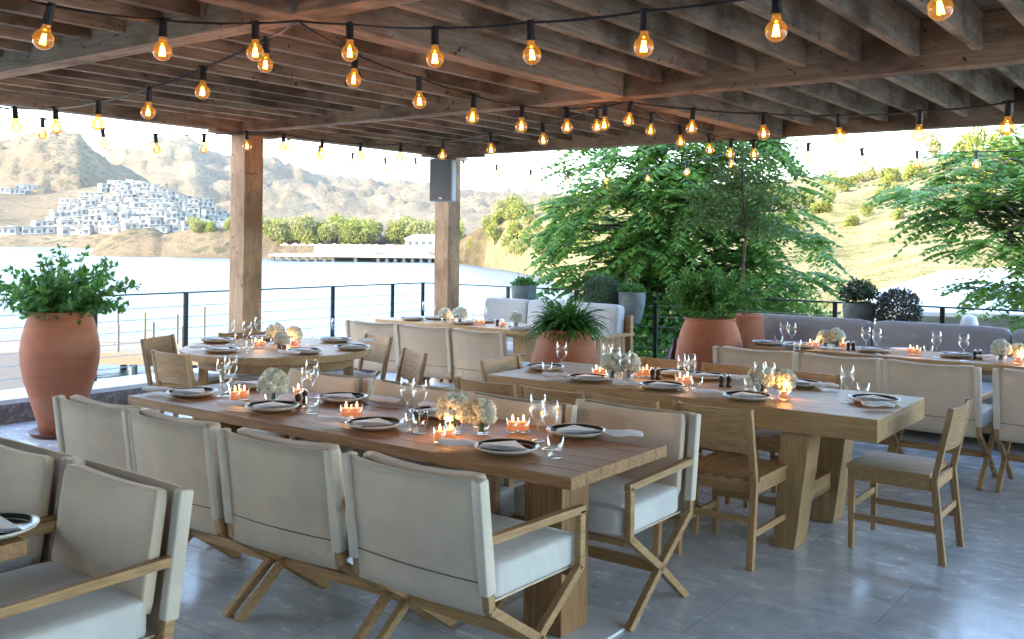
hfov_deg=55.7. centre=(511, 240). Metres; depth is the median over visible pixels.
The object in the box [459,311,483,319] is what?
planter ledge
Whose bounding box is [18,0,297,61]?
string light
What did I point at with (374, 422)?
napkin
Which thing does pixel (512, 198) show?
shore tree
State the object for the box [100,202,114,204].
white house
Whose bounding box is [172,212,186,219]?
white house
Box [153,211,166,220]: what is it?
white house
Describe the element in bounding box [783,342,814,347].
plate
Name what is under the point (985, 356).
napkin
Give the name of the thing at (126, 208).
white house
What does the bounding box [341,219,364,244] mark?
shore tree
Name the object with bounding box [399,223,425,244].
shore tree
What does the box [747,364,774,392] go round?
flower vase
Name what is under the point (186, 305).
sea railing
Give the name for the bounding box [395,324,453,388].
canvas armchair
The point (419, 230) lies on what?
shore tree
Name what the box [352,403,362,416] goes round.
candle holder
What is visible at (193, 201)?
white house
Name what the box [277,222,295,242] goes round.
shore tree
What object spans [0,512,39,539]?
plate
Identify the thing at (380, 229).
shore tree
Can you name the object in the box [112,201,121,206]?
white house
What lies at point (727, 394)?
plate
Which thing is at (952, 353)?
napkin
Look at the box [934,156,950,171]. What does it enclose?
shore tree
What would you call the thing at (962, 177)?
shore tree
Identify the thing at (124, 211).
white house
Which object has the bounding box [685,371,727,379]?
plate
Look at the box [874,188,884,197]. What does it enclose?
shore tree
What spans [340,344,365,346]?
napkin
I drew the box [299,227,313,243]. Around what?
shore tree
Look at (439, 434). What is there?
candle holder
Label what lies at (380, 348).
wooden chair
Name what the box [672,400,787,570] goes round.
wooden chair
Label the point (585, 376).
napkin
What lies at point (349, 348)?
plate
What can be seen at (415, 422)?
pepper mill
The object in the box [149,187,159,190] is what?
white house
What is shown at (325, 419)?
napkin
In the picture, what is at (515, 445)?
napkin
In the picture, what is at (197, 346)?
napkin
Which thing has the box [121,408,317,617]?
canvas armchair
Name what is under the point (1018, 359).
candle holder
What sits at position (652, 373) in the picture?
pepper mill
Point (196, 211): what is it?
white house
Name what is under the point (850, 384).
wine glass
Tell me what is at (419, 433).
water glass
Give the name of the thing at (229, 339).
plate
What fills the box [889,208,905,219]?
shore tree
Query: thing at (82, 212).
white house
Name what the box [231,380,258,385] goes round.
napkin
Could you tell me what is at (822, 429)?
dining table
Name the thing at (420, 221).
shore tree
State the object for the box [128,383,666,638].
dining table
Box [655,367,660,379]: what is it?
pepper mill
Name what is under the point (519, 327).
napkin
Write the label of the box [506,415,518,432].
candle holder
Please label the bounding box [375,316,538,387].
dining table
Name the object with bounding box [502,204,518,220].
shore tree
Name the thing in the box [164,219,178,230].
white house
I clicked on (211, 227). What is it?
shore tree
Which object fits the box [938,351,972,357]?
plate
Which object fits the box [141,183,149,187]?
white house
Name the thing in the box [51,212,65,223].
white house
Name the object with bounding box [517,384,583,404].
wooden chair
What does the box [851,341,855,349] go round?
pepper mill
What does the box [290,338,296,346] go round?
candle holder
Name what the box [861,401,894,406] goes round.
napkin
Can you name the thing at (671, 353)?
bell lantern
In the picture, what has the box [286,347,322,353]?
plate
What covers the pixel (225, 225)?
shore tree
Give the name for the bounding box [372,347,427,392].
wooden chair
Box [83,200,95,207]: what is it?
white house
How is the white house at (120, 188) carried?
on the hills
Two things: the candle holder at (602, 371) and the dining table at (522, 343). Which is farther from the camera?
the dining table at (522, 343)
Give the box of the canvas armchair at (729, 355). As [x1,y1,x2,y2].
[712,346,794,371]
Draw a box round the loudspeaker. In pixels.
[429,159,455,201]
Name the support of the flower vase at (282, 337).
on the round table at (330, 356)
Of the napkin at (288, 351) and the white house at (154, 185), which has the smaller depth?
the napkin at (288, 351)
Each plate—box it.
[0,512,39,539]
[166,387,217,397]
[199,337,233,342]
[203,346,239,352]
[226,379,271,388]
[245,400,299,411]
[250,335,272,339]
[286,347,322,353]
[317,392,367,402]
[319,337,351,341]
[335,344,369,349]
[344,416,403,430]
[400,316,424,319]
[409,405,453,417]
[424,316,446,319]
[450,320,474,323]
[471,319,495,322]
[474,438,539,455]
[507,326,532,329]
[524,363,563,370]
[546,423,606,437]
[567,373,609,381]
[640,380,684,389]
[655,368,695,376]
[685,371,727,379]
[721,390,771,400]
[752,340,783,344]
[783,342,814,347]
[795,378,821,387]
[848,393,900,403]
[856,347,891,352]
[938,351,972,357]
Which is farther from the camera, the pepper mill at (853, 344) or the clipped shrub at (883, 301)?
the clipped shrub at (883, 301)
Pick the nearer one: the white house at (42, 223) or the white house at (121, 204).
the white house at (42, 223)
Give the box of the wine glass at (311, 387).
[301,367,315,407]
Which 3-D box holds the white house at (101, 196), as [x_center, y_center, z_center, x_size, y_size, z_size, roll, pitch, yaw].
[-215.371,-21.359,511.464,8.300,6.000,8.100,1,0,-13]
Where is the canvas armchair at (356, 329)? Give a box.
[345,320,425,383]
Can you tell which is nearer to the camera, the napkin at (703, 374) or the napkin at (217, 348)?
the napkin at (703, 374)
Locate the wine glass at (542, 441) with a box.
[529,393,546,442]
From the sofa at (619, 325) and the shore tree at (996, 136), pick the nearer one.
the sofa at (619, 325)
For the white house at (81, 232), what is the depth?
425.00 m
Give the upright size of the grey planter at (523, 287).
0.675 m
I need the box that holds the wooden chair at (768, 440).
[743,369,841,519]
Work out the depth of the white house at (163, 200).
502.84 m
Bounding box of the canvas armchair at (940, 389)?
[876,359,997,490]
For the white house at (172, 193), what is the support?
on the hills
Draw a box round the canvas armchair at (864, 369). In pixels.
[793,352,905,454]
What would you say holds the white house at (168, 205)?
on the hills
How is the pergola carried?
on the terrace floor
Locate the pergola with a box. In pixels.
[0,0,1023,332]
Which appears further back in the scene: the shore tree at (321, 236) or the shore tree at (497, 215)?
the shore tree at (321, 236)
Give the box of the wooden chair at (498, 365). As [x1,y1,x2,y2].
[480,355,522,381]
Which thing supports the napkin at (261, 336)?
on the plate at (257, 338)
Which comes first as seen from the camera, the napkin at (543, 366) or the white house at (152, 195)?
the napkin at (543, 366)
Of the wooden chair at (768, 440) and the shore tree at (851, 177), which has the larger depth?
the shore tree at (851, 177)
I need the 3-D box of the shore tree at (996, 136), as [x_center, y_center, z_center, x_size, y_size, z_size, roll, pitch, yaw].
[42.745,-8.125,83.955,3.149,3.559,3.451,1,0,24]
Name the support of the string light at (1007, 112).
hanging from the pergola
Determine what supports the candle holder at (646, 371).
on the dining table at (822, 429)
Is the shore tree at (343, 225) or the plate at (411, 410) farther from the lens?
the shore tree at (343, 225)
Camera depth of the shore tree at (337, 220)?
247.57 m
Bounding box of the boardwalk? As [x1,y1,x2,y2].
[0,354,24,389]
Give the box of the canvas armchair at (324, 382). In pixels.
[254,368,372,445]
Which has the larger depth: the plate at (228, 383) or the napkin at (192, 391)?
the plate at (228, 383)
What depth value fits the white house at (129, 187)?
539.30 m
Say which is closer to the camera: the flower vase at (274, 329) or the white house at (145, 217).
the flower vase at (274, 329)
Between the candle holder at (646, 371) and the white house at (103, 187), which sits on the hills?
the white house at (103, 187)
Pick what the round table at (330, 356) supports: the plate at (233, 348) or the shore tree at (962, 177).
the plate at (233, 348)
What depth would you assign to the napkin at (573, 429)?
4.33 m
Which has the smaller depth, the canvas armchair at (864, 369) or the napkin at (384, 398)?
the napkin at (384, 398)
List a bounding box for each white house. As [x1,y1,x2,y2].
[0,187,10,193]
[0,226,15,234]
[8,226,30,233]
[11,188,25,193]
[15,184,30,187]
[22,185,37,190]
[22,227,42,234]
[31,220,53,226]
[34,226,54,233]
[49,209,61,213]
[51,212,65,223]
[56,220,68,224]
[57,227,69,235]
[58,198,72,205]
[64,211,78,217]
[65,224,78,226]
[70,226,91,234]
[71,216,81,218]
[72,202,82,205]
[72,209,86,215]
[73,219,81,223]
[77,198,87,201]
[78,192,91,199]
[78,229,92,235]
[82,208,94,214]
[82,215,95,223]
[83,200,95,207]
[89,210,104,214]
[93,197,100,202]
[94,194,107,201]
[96,215,101,220]
[97,220,114,232]
[98,183,110,192]
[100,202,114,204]
[102,212,116,219]
[103,227,114,233]
[107,195,117,198]
[108,216,119,220]
[109,208,122,211]
[110,187,115,193]
[111,180,124,186]
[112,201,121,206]
[116,187,126,190]
[117,213,132,219]
[119,202,129,206]
[120,210,129,212]
[121,224,137,230]
[122,190,132,197]
[122,219,143,222]
[123,185,131,189]
[123,197,133,200]
[123,207,140,212]
[127,181,144,184]
[129,202,143,207]
[131,187,140,191]
[132,209,140,213]
[139,198,156,202]
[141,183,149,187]
[141,190,150,195]
[141,208,156,216]
[141,216,150,223]
[145,219,161,228]
[146,192,162,195]
[147,194,156,197]
[147,198,165,202]
[149,184,160,186]
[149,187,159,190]
[149,204,162,208]
[152,191,167,194]
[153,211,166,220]
[154,202,173,207]
[156,226,170,232]
[157,194,170,200]
[157,209,169,211]
[164,213,177,218]
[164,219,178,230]
[167,208,180,211]
[168,191,176,195]
[171,196,176,200]
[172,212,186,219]
[172,224,181,231]
[174,201,184,204]
[175,205,185,209]
[176,194,184,197]
[177,198,185,203]
[180,222,189,230]
[183,206,195,209]
[187,208,199,217]
[188,199,199,204]
[199,201,207,208]
[202,210,214,218]
[204,198,212,206]
[208,215,224,222]
[216,211,222,215]
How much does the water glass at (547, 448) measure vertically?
0.088 m
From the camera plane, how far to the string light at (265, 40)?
5.29 m
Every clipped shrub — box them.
[580,272,621,304]
[872,286,924,321]
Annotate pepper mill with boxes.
[295,391,301,406]
[302,388,307,402]
[411,409,418,425]
[422,410,429,426]
[650,367,654,379]
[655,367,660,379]
[718,374,723,386]
[726,374,731,386]
[846,341,849,349]
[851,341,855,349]
[973,349,977,359]
[978,349,982,359]
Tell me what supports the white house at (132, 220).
on the hills
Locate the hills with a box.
[0,129,1023,357]
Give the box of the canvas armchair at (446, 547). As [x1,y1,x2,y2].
[341,450,585,638]
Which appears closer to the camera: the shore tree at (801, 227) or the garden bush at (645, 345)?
the garden bush at (645, 345)
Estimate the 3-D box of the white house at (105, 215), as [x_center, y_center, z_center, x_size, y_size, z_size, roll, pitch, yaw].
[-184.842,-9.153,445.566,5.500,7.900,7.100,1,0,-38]
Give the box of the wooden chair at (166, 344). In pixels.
[140,334,227,419]
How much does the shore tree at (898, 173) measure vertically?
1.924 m
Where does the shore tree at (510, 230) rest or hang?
on the hills
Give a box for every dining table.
[0,536,26,561]
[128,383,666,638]
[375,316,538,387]
[487,362,923,548]
[748,340,1023,374]
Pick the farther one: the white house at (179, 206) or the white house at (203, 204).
the white house at (203, 204)
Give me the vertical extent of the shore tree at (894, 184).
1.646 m
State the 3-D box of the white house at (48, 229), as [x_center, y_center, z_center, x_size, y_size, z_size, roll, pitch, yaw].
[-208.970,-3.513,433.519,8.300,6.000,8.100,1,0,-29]
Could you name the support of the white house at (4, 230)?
on the hills
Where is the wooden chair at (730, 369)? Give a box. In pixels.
[699,362,758,504]
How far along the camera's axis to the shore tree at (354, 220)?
247.26 m
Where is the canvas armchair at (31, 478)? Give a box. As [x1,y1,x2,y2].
[0,437,77,572]
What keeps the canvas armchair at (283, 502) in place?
on the terrace floor
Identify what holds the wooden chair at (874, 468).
on the terrace floor
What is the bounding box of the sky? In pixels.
[0,106,1023,194]
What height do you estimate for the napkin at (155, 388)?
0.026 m
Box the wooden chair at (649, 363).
[640,357,696,370]
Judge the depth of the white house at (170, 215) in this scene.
449.22 m
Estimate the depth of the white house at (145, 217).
442.90 m
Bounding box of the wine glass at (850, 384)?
[840,365,854,403]
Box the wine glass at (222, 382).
[216,359,230,396]
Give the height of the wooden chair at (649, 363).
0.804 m
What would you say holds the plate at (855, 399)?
on the dining table at (822, 429)
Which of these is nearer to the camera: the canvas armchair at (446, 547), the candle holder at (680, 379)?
the canvas armchair at (446, 547)
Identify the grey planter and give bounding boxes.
[509,262,537,299]
[617,270,647,323]
[838,276,881,322]
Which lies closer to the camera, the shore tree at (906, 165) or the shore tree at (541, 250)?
the shore tree at (906, 165)
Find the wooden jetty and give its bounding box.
[0,307,205,375]
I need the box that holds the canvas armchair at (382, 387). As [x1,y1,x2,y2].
[292,379,466,465]
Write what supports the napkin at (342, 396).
on the plate at (359, 396)
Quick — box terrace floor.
[0,372,1023,638]
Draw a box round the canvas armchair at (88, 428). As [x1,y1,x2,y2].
[52,394,240,557]
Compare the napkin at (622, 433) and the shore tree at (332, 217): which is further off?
the shore tree at (332, 217)
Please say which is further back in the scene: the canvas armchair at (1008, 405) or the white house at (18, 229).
the white house at (18, 229)
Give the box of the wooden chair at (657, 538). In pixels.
[585,392,701,554]
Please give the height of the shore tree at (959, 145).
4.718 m
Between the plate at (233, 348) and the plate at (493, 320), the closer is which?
the plate at (233, 348)
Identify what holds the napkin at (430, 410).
on the plate at (411, 410)
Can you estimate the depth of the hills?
555.46 m
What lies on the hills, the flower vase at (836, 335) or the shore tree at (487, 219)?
the shore tree at (487, 219)
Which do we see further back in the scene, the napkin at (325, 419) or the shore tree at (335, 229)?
the shore tree at (335, 229)
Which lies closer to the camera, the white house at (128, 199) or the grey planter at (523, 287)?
the grey planter at (523, 287)
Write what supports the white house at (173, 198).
on the hills
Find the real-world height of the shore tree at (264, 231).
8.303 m
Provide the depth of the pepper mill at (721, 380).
5.87 m
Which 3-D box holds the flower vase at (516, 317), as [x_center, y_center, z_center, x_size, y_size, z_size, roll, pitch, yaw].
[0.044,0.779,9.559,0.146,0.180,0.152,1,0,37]
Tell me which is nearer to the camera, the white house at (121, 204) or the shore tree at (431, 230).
the shore tree at (431, 230)
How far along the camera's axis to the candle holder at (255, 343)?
7.60 m
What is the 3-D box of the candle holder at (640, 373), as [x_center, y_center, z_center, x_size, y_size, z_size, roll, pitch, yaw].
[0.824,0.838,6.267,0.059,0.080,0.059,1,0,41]
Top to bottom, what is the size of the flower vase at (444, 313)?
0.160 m
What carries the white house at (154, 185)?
on the hills
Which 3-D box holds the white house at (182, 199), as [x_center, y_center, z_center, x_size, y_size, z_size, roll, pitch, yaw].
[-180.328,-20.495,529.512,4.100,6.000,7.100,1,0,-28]
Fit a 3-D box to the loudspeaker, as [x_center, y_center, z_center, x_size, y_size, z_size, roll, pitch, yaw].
[-0.777,-0.686,11.065,0.270,0.475,0.266,1,0,14]
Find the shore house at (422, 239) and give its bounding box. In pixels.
[404,234,434,245]
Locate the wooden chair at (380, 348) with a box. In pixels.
[326,333,392,385]
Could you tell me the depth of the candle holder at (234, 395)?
5.15 m
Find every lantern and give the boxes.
[665,327,679,359]
[960,314,978,325]
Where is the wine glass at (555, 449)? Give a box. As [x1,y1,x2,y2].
[541,400,558,450]
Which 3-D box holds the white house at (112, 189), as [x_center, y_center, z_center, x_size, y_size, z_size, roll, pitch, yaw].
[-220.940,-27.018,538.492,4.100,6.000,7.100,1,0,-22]
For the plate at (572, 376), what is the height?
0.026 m
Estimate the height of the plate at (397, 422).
0.026 m
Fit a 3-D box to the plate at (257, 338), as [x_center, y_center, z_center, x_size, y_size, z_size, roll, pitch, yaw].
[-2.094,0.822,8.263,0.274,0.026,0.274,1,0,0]
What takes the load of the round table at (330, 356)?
on the terrace floor
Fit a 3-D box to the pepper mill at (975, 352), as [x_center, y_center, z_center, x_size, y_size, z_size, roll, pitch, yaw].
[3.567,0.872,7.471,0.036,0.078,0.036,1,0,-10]
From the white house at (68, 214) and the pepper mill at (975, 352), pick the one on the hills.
the white house at (68, 214)
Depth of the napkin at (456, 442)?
4.02 m
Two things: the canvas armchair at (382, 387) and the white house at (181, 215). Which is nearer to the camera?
the canvas armchair at (382, 387)
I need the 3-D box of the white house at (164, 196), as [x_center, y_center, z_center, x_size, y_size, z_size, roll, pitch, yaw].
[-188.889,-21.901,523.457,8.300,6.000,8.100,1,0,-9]
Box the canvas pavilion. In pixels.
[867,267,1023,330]
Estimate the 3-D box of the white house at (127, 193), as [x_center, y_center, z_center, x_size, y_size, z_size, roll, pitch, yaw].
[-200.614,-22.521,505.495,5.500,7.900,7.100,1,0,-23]
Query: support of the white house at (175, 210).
on the hills
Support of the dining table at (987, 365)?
on the terrace floor
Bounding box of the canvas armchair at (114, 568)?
[0,459,193,638]
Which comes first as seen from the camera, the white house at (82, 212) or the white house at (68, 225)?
the white house at (68, 225)
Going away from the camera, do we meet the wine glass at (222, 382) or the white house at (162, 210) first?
the wine glass at (222, 382)
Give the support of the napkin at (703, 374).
on the plate at (708, 378)
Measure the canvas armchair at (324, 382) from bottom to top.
0.841 m
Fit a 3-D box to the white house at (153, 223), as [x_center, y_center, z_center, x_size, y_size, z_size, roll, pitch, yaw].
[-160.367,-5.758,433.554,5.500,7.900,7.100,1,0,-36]
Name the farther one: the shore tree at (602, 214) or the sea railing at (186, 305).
the shore tree at (602, 214)
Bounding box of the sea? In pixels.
[0,247,578,378]
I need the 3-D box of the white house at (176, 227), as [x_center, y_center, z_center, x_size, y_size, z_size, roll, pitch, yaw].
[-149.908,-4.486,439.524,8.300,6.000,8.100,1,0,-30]
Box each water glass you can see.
[405,411,419,432]
[412,413,427,433]
[547,435,563,458]
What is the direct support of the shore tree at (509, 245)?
on the hills
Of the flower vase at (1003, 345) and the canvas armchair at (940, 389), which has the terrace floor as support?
the canvas armchair at (940, 389)
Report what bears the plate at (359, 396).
on the dining table at (568, 478)
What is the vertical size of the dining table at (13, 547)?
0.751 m
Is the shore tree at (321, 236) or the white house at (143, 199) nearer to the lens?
the shore tree at (321, 236)
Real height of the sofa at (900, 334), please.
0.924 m
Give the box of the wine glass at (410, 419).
[400,377,415,420]
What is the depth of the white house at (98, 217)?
452.00 m
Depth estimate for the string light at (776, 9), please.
3.87 m
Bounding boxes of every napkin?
[0,516,21,532]
[142,386,172,391]
[170,388,204,393]
[188,344,210,347]
[203,338,226,339]
[206,347,230,349]
[216,400,249,406]
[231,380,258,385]
[252,401,293,408]
[253,335,266,337]
[277,350,300,353]
[290,348,314,350]
[314,415,350,422]
[320,393,356,399]
[321,337,343,339]
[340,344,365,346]
[350,418,394,425]
[355,339,374,341]
[369,395,399,402]
[418,401,437,407]
[418,407,454,413]
[438,438,477,446]
[478,440,526,450]
[510,326,530,327]
[530,364,559,367]
[543,372,568,377]
[555,425,600,433]
[574,374,605,378]
[605,429,642,436]
[612,380,640,385]
[647,381,680,386]
[663,369,688,373]
[692,372,723,376]
[694,388,723,394]
[730,374,747,378]
[731,392,767,397]
[756,340,779,342]
[791,343,806,345]
[795,380,809,384]
[810,382,838,387]
[856,395,896,402]
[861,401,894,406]
[864,347,887,349]
[890,347,905,350]
[947,352,971,354]
[976,354,998,357]
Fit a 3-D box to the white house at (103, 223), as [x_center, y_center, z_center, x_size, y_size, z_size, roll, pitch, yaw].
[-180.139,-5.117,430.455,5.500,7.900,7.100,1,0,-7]
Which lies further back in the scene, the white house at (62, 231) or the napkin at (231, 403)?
the white house at (62, 231)
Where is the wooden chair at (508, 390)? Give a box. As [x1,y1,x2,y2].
[454,376,515,397]
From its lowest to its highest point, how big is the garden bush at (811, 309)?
2.632 m
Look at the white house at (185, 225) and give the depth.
433.96 m
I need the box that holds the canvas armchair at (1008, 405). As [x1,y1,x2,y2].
[992,368,1023,492]
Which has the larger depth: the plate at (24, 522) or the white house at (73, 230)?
the white house at (73, 230)
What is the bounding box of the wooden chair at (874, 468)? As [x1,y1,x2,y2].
[846,398,972,565]
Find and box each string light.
[0,20,297,133]
[0,106,267,153]
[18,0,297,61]
[268,104,618,159]
[284,139,737,182]
[298,0,953,62]
[298,22,622,131]
[623,100,1023,139]
[624,103,1023,166]
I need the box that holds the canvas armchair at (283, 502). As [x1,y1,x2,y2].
[216,427,434,638]
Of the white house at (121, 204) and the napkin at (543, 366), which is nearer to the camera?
the napkin at (543, 366)
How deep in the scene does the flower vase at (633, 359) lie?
6.08 m
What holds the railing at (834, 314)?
on the terrace floor
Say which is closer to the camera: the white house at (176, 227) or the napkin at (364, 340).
the napkin at (364, 340)
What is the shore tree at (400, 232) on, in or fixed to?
on the hills
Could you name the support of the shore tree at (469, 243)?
on the hills
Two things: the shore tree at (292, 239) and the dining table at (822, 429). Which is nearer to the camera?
the dining table at (822, 429)
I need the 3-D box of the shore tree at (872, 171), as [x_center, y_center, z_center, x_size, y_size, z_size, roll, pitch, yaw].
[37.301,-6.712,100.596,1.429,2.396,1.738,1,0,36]
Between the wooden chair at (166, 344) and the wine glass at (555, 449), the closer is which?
the wine glass at (555, 449)
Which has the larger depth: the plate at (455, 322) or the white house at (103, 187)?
the white house at (103, 187)
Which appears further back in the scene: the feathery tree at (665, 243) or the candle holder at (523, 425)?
the feathery tree at (665, 243)
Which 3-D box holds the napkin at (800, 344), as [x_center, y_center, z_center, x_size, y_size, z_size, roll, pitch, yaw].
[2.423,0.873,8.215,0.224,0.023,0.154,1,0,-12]
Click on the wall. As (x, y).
(15, 406)
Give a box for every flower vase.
[256,367,288,399]
[265,322,284,341]
[273,330,290,347]
[286,325,302,343]
[435,392,471,434]
[438,307,451,322]
[452,306,467,324]
[466,397,496,435]
[508,311,523,325]
[600,352,622,379]
[616,351,640,379]
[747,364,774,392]
[772,368,797,397]
[816,330,832,347]
[828,328,845,348]
[990,338,1011,362]
[1010,343,1023,361]
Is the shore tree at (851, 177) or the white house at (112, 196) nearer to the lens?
the shore tree at (851, 177)
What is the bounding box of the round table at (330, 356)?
[180,338,370,420]
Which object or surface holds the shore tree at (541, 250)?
on the hills
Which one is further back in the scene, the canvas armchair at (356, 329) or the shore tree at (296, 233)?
the shore tree at (296, 233)
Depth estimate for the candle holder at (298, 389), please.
5.27 m
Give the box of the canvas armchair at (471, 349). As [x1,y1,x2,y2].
[449,328,532,397]
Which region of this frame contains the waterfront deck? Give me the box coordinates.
[268,244,434,262]
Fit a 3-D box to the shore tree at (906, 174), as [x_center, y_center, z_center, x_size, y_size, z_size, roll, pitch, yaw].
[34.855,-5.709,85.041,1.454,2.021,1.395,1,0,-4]
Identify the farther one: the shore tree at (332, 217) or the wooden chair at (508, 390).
the shore tree at (332, 217)
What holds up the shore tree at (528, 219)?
on the hills
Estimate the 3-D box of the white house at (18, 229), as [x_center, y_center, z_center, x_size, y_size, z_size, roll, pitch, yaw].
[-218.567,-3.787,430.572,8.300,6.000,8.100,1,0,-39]
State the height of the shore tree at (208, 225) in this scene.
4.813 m
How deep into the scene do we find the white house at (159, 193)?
523.61 m
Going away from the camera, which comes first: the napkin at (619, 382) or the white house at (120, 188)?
the napkin at (619, 382)
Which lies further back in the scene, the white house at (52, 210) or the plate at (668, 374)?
the white house at (52, 210)
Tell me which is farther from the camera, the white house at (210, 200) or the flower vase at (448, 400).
the white house at (210, 200)
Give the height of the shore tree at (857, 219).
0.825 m
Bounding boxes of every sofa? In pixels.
[436,297,634,382]
[757,313,1023,433]
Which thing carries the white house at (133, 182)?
on the hills
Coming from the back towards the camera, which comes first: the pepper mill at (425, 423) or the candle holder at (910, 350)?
the candle holder at (910, 350)
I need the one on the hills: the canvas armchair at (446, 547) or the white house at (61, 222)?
the white house at (61, 222)
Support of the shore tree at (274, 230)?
on the hills
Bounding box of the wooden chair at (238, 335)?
[218,331,267,381]
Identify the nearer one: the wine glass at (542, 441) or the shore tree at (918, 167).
the wine glass at (542, 441)
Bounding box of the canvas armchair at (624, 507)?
[504,398,700,631]
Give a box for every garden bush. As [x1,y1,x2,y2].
[633,288,722,358]
[746,279,841,316]
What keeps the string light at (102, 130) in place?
hanging from the pergola
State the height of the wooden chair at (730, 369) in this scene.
0.804 m
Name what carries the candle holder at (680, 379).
on the dining table at (822, 429)
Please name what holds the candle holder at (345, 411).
on the dining table at (568, 478)
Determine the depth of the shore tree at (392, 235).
243.78 m
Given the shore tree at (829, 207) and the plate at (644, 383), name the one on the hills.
the shore tree at (829, 207)
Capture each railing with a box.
[0,282,424,380]
[424,282,1023,358]
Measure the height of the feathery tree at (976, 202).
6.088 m
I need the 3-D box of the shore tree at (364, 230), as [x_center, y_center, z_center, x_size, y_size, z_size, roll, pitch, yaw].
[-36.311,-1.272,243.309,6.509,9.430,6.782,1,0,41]
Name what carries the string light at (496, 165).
hanging from the pergola
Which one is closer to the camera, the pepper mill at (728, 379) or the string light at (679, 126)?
the pepper mill at (728, 379)
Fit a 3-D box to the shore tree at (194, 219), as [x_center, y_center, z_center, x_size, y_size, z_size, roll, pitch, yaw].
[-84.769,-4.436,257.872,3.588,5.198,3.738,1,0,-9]
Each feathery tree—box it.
[517,138,854,356]
[857,124,1023,334]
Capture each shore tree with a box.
[187,215,199,225]
[189,221,201,231]
[191,220,202,231]
[199,219,207,227]
[204,221,215,231]
[204,222,216,231]
[222,216,229,230]
[262,215,279,240]
[269,217,293,244]
[269,220,289,245]
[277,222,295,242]
[288,213,315,235]
[288,224,299,242]
[293,224,309,243]
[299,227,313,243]
[302,229,318,243]
[312,217,329,237]
[315,224,332,243]
[322,222,339,240]
[327,212,343,223]
[327,224,340,241]
[332,216,348,240]
[336,222,357,242]
[338,231,354,243]
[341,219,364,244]
[344,214,360,229]
[356,219,379,244]
[363,229,380,243]
[366,218,383,236]
[384,217,406,243]
[391,215,414,228]
[391,219,410,241]
[396,224,407,241]
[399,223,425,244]
[406,219,426,233]
[410,228,427,235]
[422,220,434,233]
[460,220,464,240]
[465,237,471,248]
[481,213,499,228]
[484,221,501,246]
[490,208,504,227]
[491,200,506,216]
[499,232,515,253]
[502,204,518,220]
[503,220,523,239]
[504,192,523,207]
[505,238,516,254]
[506,238,522,258]
[510,199,534,223]
[515,243,526,255]
[518,227,533,246]
[519,212,536,228]
[530,219,542,232]
[532,237,547,255]
[538,194,554,213]
[582,231,597,245]
[594,207,609,223]
[792,221,804,230]
[797,188,815,207]
[809,199,825,213]
[817,167,838,185]
[817,198,833,212]
[821,188,837,199]
[822,201,833,212]
[830,172,850,192]
[841,216,855,226]
[845,171,861,187]
[850,213,859,224]
[854,168,866,183]
[858,201,874,216]
[864,165,878,182]
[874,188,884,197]
[876,163,897,181]
[877,172,895,188]
[888,182,902,193]
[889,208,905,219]
[891,168,901,180]
[901,166,916,183]
[904,159,922,169]
[907,160,928,180]
[922,129,943,165]
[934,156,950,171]
[948,176,965,191]
[950,130,977,155]
[965,127,995,211]
[986,127,1021,154]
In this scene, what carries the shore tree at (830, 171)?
on the hills
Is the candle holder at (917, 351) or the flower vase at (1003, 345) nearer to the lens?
the flower vase at (1003, 345)
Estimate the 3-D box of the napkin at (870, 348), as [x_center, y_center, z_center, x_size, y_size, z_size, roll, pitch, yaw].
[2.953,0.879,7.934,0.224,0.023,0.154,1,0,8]
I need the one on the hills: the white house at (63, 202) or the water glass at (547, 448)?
the white house at (63, 202)
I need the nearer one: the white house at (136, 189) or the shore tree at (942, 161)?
the shore tree at (942, 161)
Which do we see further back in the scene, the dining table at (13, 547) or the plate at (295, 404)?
the plate at (295, 404)
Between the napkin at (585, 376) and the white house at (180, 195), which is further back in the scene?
the white house at (180, 195)
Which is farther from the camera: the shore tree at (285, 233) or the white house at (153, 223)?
the white house at (153, 223)
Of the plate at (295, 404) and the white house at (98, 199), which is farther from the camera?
the white house at (98, 199)
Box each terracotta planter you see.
[0,243,141,438]
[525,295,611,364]
[653,265,768,370]
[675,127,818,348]
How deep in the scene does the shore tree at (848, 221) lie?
47.31 m
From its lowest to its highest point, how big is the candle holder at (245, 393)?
0.080 m
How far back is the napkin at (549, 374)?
6.10 m
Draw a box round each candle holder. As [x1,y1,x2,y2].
[229,387,240,399]
[238,386,249,399]
[252,338,258,346]
[258,338,265,347]
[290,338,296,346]
[294,384,303,398]
[341,403,351,417]
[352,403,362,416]
[433,425,446,442]
[443,423,456,438]
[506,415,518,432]
[517,415,529,432]
[592,365,599,373]
[600,368,607,373]
[636,369,642,375]
[642,366,651,376]
[676,374,684,383]
[682,372,690,383]
[779,387,789,399]
[807,340,813,348]
[813,339,818,348]
[839,340,845,347]
[906,345,913,353]
[914,346,920,355]
[1015,353,1022,363]
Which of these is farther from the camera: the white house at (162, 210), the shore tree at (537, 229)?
the white house at (162, 210)
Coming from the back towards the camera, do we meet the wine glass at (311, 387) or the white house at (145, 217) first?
the white house at (145, 217)
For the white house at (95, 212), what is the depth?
455.05 m
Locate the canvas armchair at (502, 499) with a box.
[385,391,576,608]
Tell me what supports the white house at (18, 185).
on the hills
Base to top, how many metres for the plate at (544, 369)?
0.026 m
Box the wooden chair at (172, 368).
[150,349,198,419]
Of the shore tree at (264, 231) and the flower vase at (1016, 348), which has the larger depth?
the shore tree at (264, 231)
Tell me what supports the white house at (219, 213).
on the hills
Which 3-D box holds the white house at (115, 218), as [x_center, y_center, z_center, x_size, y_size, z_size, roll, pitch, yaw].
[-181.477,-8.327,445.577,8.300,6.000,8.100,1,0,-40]
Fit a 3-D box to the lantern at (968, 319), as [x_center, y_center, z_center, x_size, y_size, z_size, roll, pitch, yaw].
[4.184,0.819,8.875,0.156,0.300,0.156,1,0,37]
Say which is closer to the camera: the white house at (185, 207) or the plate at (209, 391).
the plate at (209, 391)
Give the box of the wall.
[0,368,375,424]

